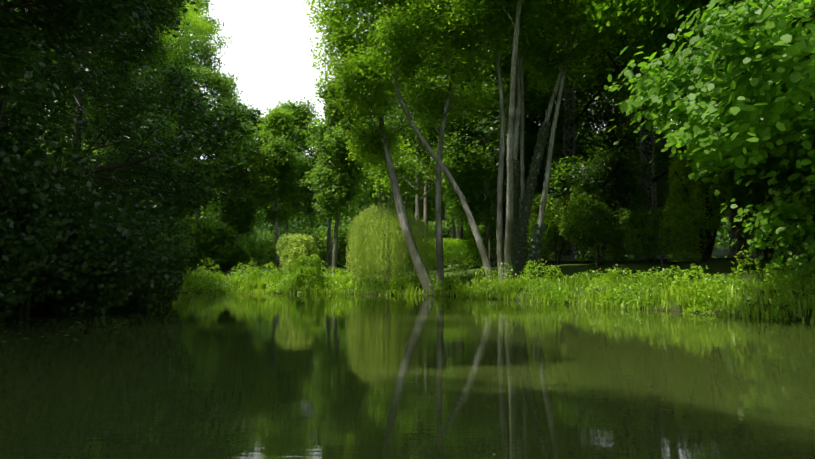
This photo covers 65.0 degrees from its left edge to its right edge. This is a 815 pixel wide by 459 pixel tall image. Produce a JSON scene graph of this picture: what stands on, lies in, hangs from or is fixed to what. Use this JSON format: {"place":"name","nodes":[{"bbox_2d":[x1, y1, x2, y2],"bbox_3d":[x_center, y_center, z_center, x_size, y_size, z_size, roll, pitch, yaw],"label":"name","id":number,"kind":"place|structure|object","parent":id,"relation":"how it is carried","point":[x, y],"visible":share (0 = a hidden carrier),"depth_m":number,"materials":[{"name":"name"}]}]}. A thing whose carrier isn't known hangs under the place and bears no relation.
{"place":"outdoors","nodes":[
{"label":"outdoors","id":0,"kind":"place"},
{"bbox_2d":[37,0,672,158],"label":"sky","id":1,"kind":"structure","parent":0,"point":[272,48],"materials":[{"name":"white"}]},
{"bbox_2d":[0,186,813,320],"bbox_3d":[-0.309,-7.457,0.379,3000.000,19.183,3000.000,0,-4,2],"label":"ground","id":2,"kind":"structure","parent":0,"point":[720,264],"depth_m":22.62,"materials":[{"name":"green plant"}]},
{"bbox_2d":[0,154,7,298],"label":"bush","id":3,"kind":"object","parent":2,"relation":"on","point":[2,223],"visible":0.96,"depth_m":9.60,"materials":[{"name":"green plant"}]},
{"bbox_2d":[0,98,107,319],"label":"bush","id":4,"kind":"object","parent":2,"relation":"on","point":[11,278],"visible":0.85,"depth_m":11.37,"materials":[{"name":"green plant"}]},
{"bbox_2d":[7,29,100,151],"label":"tree","id":5,"kind":"object","parent":2,"relation":"on","point":[67,138],"depth_m":42.34,"materials":[{"name":"green plant"}]},
{"bbox_2d":[0,0,147,185],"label":"tree","id":6,"kind":"object","parent":2,"relation":"on","point":[60,7],"visible":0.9,"depth_m":12.44,"materials":[{"name":"green plant"}]},
{"bbox_2d":[0,144,151,315],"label":"bush","id":7,"kind":"object","parent":2,"relation":"on","point":[118,270],"visible":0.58,"depth_m":12.35,"materials":[{"name":"green plant"}]},
{"bbox_2d":[0,1,160,216],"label":"tree","id":8,"kind":"object","parent":2,"relation":"on","point":[61,77],"visible":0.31,"depth_m":27.87,"materials":[{"name":"green plant"}]},
{"bbox_2d":[0,0,220,224],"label":"tree","id":9,"kind":"object","parent":2,"relation":"on","point":[169,79],"visible":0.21,"depth_m":34.67,"materials":[{"name":"green plant"}]},
{"bbox_2d":[7,143,214,220],"bbox_3d":[-20.814,-1.210,36.643,19.615,7.905,6.280,0,-4,2],"label":"hedge wood","id":10,"kind":"object","parent":2,"relation":"on","point":[182,214],"visible":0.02,"depth_m":36.06,"materials":[{"name":"green plant"}]},
{"bbox_2d":[26,208,197,308],"bbox_3d":[-7.080,0.948,15.047,4.982,2.843,3.402,-2,-4,28],"label":"bush","id":11,"kind":"object","parent":2,"relation":"on","point":[157,268],"visible":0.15,"depth_m":14.52,"materials":[{"name":"green plant"}]},
{"bbox_2d":[67,2,165,143],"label":"tree","id":12,"kind":"object","parent":2,"relation":"on","point":[89,129],"visible":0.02,"depth_m":40.49,"materials":[{"name":"green plant"}]},
{"bbox_2d":[71,201,162,302],"bbox_3d":[-8.882,0.857,17.097,4.648,3.200,3.400,0,-4,2],"label":"bush","id":13,"kind":"object","parent":2,"relation":"on","point":[138,221],"depth_m":16.83,"materials":[{"name":"green plant"}]},
{"bbox_2d":[36,0,226,215],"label":"tree","id":14,"kind":"object","parent":2,"relation":"on","point":[206,57],"visible":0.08,"depth_m":40.89,"materials":[{"name":"green plant"}]},
{"bbox_2d":[0,0,267,245],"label":"tree","id":15,"kind":"object","parent":2,"relation":"on","point":[154,125],"visible":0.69,"depth_m":19.50,"materials":[{"name":"green plant"}]},
{"bbox_2d":[41,1,228,169],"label":"tree","id":16,"kind":"object","parent":2,"relation":"on","point":[190,17],"visible":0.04,"depth_m":49.14,"materials":[{"name":"green plant"}]},
{"bbox_2d":[84,0,195,153],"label":"tree","id":17,"kind":"object","parent":2,"relation":"on","point":[123,76],"visible":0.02,"depth_m":40.03,"materials":[{"name":"green plant"}]},
{"bbox_2d":[156,232,195,268],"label":"bush","id":18,"kind":"object","parent":2,"relation":"on","point":[188,244],"visible":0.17,"depth_m":26.73,"materials":[{"name":"green plant"}]},
{"bbox_2d":[154,0,238,139],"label":"tree","id":19,"kind":"object","parent":2,"relation":"on","point":[202,4],"visible":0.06,"depth_m":56.23,"materials":[{"name":"green plant"}]},
{"bbox_2d":[148,217,252,276],"bbox_3d":[-11.773,0.960,31.634,7.885,3.094,3.232,0,-4,2],"label":"bush","id":20,"kind":"object","parent":2,"relation":"on","point":[221,246],"visible":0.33,"depth_m":31.17,"materials":[{"name":"green plant"}]},
{"bbox_2d":[167,61,243,218],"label":"tree","id":21,"kind":"object","parent":2,"relation":"on","point":[209,78],"visible":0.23,"depth_m":46.79,"materials":[{"name":"green plant"}]},
{"bbox_2d":[204,87,253,213],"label":"tree","id":22,"kind":"object","parent":2,"relation":"on","point":[236,106],"visible":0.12,"depth_m":60.90,"materials":[{"name":"green plant"}]},
{"bbox_2d":[210,118,260,273],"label":"tree","id":23,"kind":"object","parent":2,"relation":"on","point":[235,219],"visible":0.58,"depth_m":46.20,"materials":[{"name":"green plant"}]},
{"bbox_2d":[227,104,271,269],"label":"tree","id":24,"kind":"object","parent":2,"relation":"on","point":[256,121],"visible":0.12,"depth_m":58.47,"materials":[{"name":"green plant"}]},
{"bbox_2d":[160,257,354,293],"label":"herbs","id":25,"kind":"object","parent":2,"relation":"on","point":[253,283],"visible":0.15,"depth_m":24.84,"materials":[{"name":"green plant"}]},
{"bbox_2d":[162,271,358,293],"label":"bank grass","id":26,"kind":"structure","parent":2,"relation":"on","point":[231,289],"depth_m":24.37,"materials":[{"name":"green plant"}]},
{"bbox_2d":[244,106,302,273],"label":"tree","id":27,"kind":"object","parent":2,"relation":"on","point":[276,133],"visible":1,"depth_m":45.27,"materials":[{"name":"green plant"}]},
{"bbox_2d":[265,106,313,270],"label":"tree","id":28,"kind":"object","parent":2,"relation":"on","point":[294,207],"visible":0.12,"depth_m":58.19,"materials":[{"name":"green plant"}]},
{"bbox_2d":[276,233,318,274],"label":"grey willow bush","id":29,"kind":"object","parent":2,"relation":"on","point":[297,245],"visible":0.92,"depth_m":27.37,"materials":[{"name":"green plant"}]},
{"bbox_2d":[276,96,330,229],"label":"tree","id":30,"kind":"object","parent":2,"relation":"on","point":[304,112],"visible":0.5,"depth_m":57.88,"materials":[{"name":"green plant"}]},
{"bbox_2d":[286,254,324,290],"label":"round bush","id":31,"kind":"object","parent":2,"relation":"on","point":[304,264],"visible":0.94,"depth_m":24.03,"materials":[{"name":"green plant"}]},
{"bbox_2d":[187,158,473,256],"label":"hedge wood","id":32,"kind":"object","parent":2,"relation":"on","point":[261,221],"depth_m":75.43,"materials":[{"name":"green plant"}]},
{"bbox_2d":[301,76,368,274],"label":"tree","id":33,"kind":"object","parent":2,"relation":"on","point":[333,139],"visible":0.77,"depth_m":41.75,"materials":[{"name":"green plant"}]},
{"bbox_2d":[313,88,360,273],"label":"tree","id":34,"kind":"object","parent":2,"relation":"on","point":[353,204],"visible":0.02,"depth_m":57.61,"materials":[{"name":"green plant"}]},
{"bbox_2d":[309,95,371,272],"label":"tree","id":35,"kind":"object","parent":2,"relation":"on","point":[328,256],"visible":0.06,"depth_m":48.02,"materials":[{"name":"green plant"}]},
{"bbox_2d":[303,0,444,294],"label":"leaning tree","id":36,"kind":"object","parent":2,"relation":"on","point":[379,141],"visible":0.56,"depth_m":23.19,"materials":[{"name":"green plant"}]},
{"bbox_2d":[354,42,408,274],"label":"tree","id":37,"kind":"object","parent":2,"relation":"on","point":[379,191],"depth_m":46.27,"materials":[{"name":"green plant"}]},
{"bbox_2d":[345,198,435,282],"bbox_3d":[-0.544,0.454,23.776,3.567,3.153,3.496,0,-4,2],"label":"weeping willow tree","id":38,"kind":"object","parent":2,"relation":"on","point":[375,239],"visible":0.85,"depth_m":23.06,"materials":[{"name":"green plant"}]},
{"bbox_2d":[368,103,412,274],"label":"tree","id":39,"kind":"object","parent":2,"relation":"on","point":[390,197],"visible":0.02,"depth_m":59.70,"materials":[{"name":"green plant"}]},
{"bbox_2d":[330,1,465,270],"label":"tree","id":40,"kind":"object","parent":2,"relation":"on","point":[419,199],"visible":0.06,"depth_m":37.24,"materials":[{"name":"green plant"}]},
{"bbox_2d":[306,0,494,281],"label":"tree","id":41,"kind":"object","parent":2,"relation":"on","point":[367,69],"visible":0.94,"depth_m":21.57,"materials":[{"name":"green plant"}]},
{"bbox_2d":[373,74,441,270],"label":"tree","id":42,"kind":"object","parent":2,"relation":"on","point":[426,207],"depth_m":43.03,"materials":[{"name":"green plant"}]},
{"bbox_2d":[398,110,432,273],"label":"tree","id":43,"kind":"object","parent":2,"relation":"on","point":[406,193],"depth_m":63.48,"materials":[{"name":"green plant"}]},
{"bbox_2d":[367,55,491,266],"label":"tree","id":44,"kind":"object","parent":2,"relation":"on","point":[452,231],"depth_m":45.63,"materials":[{"name":"green plant"}]},
{"bbox_2d":[432,133,447,260],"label":"tree","id":45,"kind":"object","parent":2,"relation":"on","point":[445,218],"depth_m":61.15,"materials":[{"name":"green plant"}]},
{"bbox_2d":[361,3,553,266],"bbox_3d":[3.434,-6.894,35.946,11.705,17.960,10.062,0,-4,2],"label":"tree","id":46,"kind":"object","parent":2,"relation":"on","point":[406,166],"visible":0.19,"depth_m":34.14,"materials":[{"name":"green plant"}]},
{"bbox_2d":[395,0,526,288],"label":"leaning tree","id":47,"kind":"object","parent":2,"relation":"on","point":[431,103],"visible":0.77,"depth_m":22.01,"materials":[{"name":"green plant"}]},
{"bbox_2d":[388,236,543,268],"bbox_3d":[2.651,1.105,29.823,7.302,1.613,1.112,0,-4,2],"label":"clipped hedge","id":48,"kind":"object","parent":2,"relation":"on","point":[472,244],"visible":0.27,"depth_m":29.57,"materials":[{"name":"green plant"}]},
{"bbox_2d":[239,220,726,272],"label":"hedge","id":49,"kind":"object","parent":2,"relation":"on","point":[262,249],"visible":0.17,"depth_m":50.74,"materials":[{"name":"green plant"}]},
{"bbox_2d":[409,41,560,264],"bbox_3d":[3.742,-3.538,30.730,7.264,10.600,6.648,0,-4,2],"label":"tree","id":50,"kind":"object","parent":2,"relation":"on","point":[478,198],"visible":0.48,"depth_m":29.59,"materials":[{"name":"green plant"}]},
{"bbox_2d":[155,250,814,319],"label":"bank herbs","id":51,"kind":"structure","parent":2,"relation":"on","point":[709,285],"depth_m":16.49,"materials":[{"name":"green plant"}]},
{"bbox_2d":[167,271,814,323],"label":"bank grass","id":52,"kind":"structure","parent":2,"relation":"on","point":[745,309],"depth_m":16.15,"materials":[{"name":"green plant"}]},
{"bbox_2d":[431,0,550,283],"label":"tree","id":53,"kind":"object","parent":2,"relation":"on","point":[499,219],"visible":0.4,"depth_m":21.15,"materials":[{"name":"green plant"}]},
{"bbox_2d":[436,0,549,283],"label":"tree","id":54,"kind":"object","parent":2,"relation":"on","point":[509,215],"visible":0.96,"depth_m":19.71,"materials":[{"name":"grey plant"}]},
{"bbox_2d":[374,0,635,252],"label":"tree","id":55,"kind":"object","parent":2,"relation":"on","point":[534,127],"visible":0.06,"depth_m":36.20,"materials":[{"name":"green plant"}]},
{"bbox_2d":[472,0,537,275],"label":"tree","id":56,"kind":"object","parent":2,"relation":"on","point":[522,177],"visible":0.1,"depth_m":21.48,"materials":[{"name":"grey plant"}]},
{"bbox_2d":[369,0,659,260],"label":"tree","id":57,"kind":"object","parent":2,"relation":"on","point":[569,148],"visible":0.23,"depth_m":29.90,"materials":[{"name":"green plant"}]},
{"bbox_2d":[484,184,556,261],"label":"tree","id":58,"kind":"object","parent":2,"relation":"on","point":[535,212],"visible":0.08,"depth_m":30.28,"materials":[{"name":"green plant"}]},
{"bbox_2d":[483,0,570,278],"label":"tree","id":59,"kind":"object","parent":2,"relation":"on","point":[533,33],"visible":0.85,"depth_m":20.46,"materials":[{"name":"plant"}]},
{"bbox_2d":[441,27,622,207],"bbox_3d":[6.765,-8.367,41.544,13.852,21.217,13.081,0,-4,2],"label":"tree","id":60,"kind":"object","parent":2,"relation":"on","point":[540,128],"depth_m":39.65,"materials":[{"name":"green plant"}]},
{"bbox_2d":[495,81,606,260],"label":"tree","id":61,"kind":"object","parent":2,"relation":"on","point":[561,152],"visible":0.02,"depth_m":45.42,"materials":[{"name":"green plant"}]},
{"bbox_2d":[526,190,585,264],"bbox_3d":[6.625,-0.072,28.499,3.036,3.414,2.236,-1,-4,18],"label":"bush","id":62,"kind":"object","parent":2,"relation":"on","point":[561,242],"visible":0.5,"depth_m":28.19,"materials":[{"name":"green plant"}]},
{"bbox_2d":[452,21,661,259],"bbox_3d":[10.129,-10.978,39.964,17.777,26.205,17.670,0,-4,2],"label":"tree","id":63,"kind":"object","parent":2,"relation":"on","point":[618,117],"visible":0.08,"depth_m":35.84,"materials":[{"name":"green plant"}]},
{"bbox_2d":[497,0,619,277],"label":"tree","id":64,"kind":"object","parent":2,"relation":"on","point":[536,240],"visible":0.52,"depth_m":21.08,"materials":[{"name":"green plant"}]},
{"bbox_2d":[331,128,814,250],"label":"hedge wood","id":65,"kind":"object","parent":2,"relation":"on","point":[722,231],"visible":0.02,"depth_m":66.97,"materials":[{"name":"green plant"}]},
{"bbox_2d":[514,0,673,281],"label":"tree","id":66,"kind":"object","parent":2,"relation":"on","point":[526,205],"visible":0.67,"depth_m":20.98,"materials":[{"name":"green plant"}]},
{"bbox_2d":[479,26,721,258],"bbox_3d":[13.016,-12.032,36.777,20.402,27.865,17.004,0,-4,2],"label":"tree","id":67,"kind":"object","parent":2,"relation":"on","point":[591,90],"visible":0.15,"depth_m":31.79,"materials":[{"name":"green plant"}]},
{"bbox_2d":[561,181,647,264],"bbox_3d":[8.065,-0.317,26.676,3.456,3.699,2.549,1,-4,-18],"label":"bush","id":68,"kind":"object","parent":2,"relation":"on","point":[598,220],"visible":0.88,"depth_m":26.12,"materials":[{"name":"green plant"}]},
{"bbox_2d":[585,178,649,261],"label":"tree","id":69,"kind":"object","parent":2,"relation":"on","point":[640,205],"visible":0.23,"depth_m":27.62,"materials":[{"name":"green plant"}]},
{"bbox_2d":[576,57,673,258],"bbox_3d":[16.272,-11.806,40.715,20.018,27.952,15.447,3,-5,-42],"label":"tree","id":70,"kind":"object","parent":2,"relation":"on","point":[659,155],"visible":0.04,"depth_m":38.49,"materials":[{"name":"green plant"}]},
{"bbox_2d":[462,15,814,259],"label":"tree","id":71,"kind":"object","parent":2,"relation":"on","point":[646,181],"visible":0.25,"depth_m":28.25,"materials":[{"name":"green plant"}]},
{"bbox_2d":[489,225,799,268],"bbox_3d":[13.532,0.444,18.811,2.146,2.019,27.099,3,-5,-43],"label":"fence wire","id":72,"kind":"object","parent":2,"relation":"on","point":[708,256],"visible":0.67,"depth_m":23.80,"materials":[{"name":"grey metal"}]},
{"bbox_2d":[617,207,691,262],"bbox_3d":[9.724,0.204,25.024,2.969,2.325,2.452,0,-4,2],"label":"bush","id":73,"kind":"object","parent":2,"relation":"on","point":[649,228],"visible":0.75,"depth_m":24.70,"materials":[{"name":"green plant"}]},
{"bbox_2d":[574,0,814,235],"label":"tree","id":74,"kind":"object","parent":2,"relation":"on","point":[728,73],"visible":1,"depth_m":10.57,"materials":[{"name":"green plant"}]},
{"bbox_2d":[658,147,732,261],"bbox_3d":[10.976,-1.127,23.724,3.113,4.760,2.737,3,-5,-42],"label":"bush","id":75,"kind":"object","parent":2,"relation":"on","point":[684,190],"visible":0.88,"depth_m":23.36,"materials":[{"name":"green plant"}]},
{"bbox_2d":[674,158,734,257],"bbox_3d":[12.045,-0.903,25.717,2.422,4.255,2.650,-3,-5,38],"label":"tree","id":76,"kind":"object","parent":2,"relation":"on","point":[714,234],"visible":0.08,"depth_m":25.41,"materials":[{"name":"green plant"}]},
{"bbox_2d":[613,0,814,288],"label":"tree","id":77,"kind":"object","parent":2,"relation":"on","point":[776,226],"visible":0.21,"depth_m":15.34,"materials":[{"name":"green plant"}]},
{"bbox_2d":[639,18,814,257],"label":"tree","id":78,"kind":"object","parent":2,"relation":"on","point":[731,231],"visible":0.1,"depth_m":25.85,"materials":[{"name":"green plant"}]},
{"bbox_2d":[644,32,814,191],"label":"tree","id":79,"kind":"object","parent":2,"relation":"on","point":[788,157],"depth_m":26.21,"materials":[{"name":"green plant"}]},
{"bbox_2d":[659,94,814,256],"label":"tree","id":80,"kind":"object","parent":2,"relation":"on","point":[791,250],"depth_m":35.99,"materials":[{"name":"green plant"}]},
{"bbox_2d":[730,158,814,259],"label":"bush","id":81,"kind":"object","parent":2,"relation":"on","point":[743,199],"visible":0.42,"depth_m":21.95,"materials":[{"name":"green plant"}]},
{"bbox_2d":[765,58,814,142],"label":"tree","id":82,"kind":"object","parent":2,"relation":"on","point":[811,130],"visible":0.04,"depth_m":14.20,"materials":[{"name":"green plant"}]},
{"bbox_2d":[781,189,814,232],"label":"bush","id":83,"kind":"object","parent":2,"relation":"on","point":[813,193],"depth_m":22.16,"materials":[{"name":"green plant"}]},
{"bbox_2d":[792,206,814,254],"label":"bush","id":84,"kind":"object","parent":2,"relation":"on","point":[795,247],"visible":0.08,"depth_m":20.36,"materials":[{"name":"green plant"}]},
{"bbox_2d":[0,293,814,458],"bbox_3d":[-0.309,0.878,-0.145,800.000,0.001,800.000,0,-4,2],"label":"water","id":85,"kind":"structure","parent":0,"point":[309,376],"depth_m":5.08,"materials":[{"name":"green liquid"}]},
{"bbox_2d":[0,293,805,341],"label":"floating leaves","id":86,"kind":"object","parent":85,"relation":"on","point":[244,302],"visible":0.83,"depth_m":11.13,"materials":[{"name":"green plant"}]}
]}

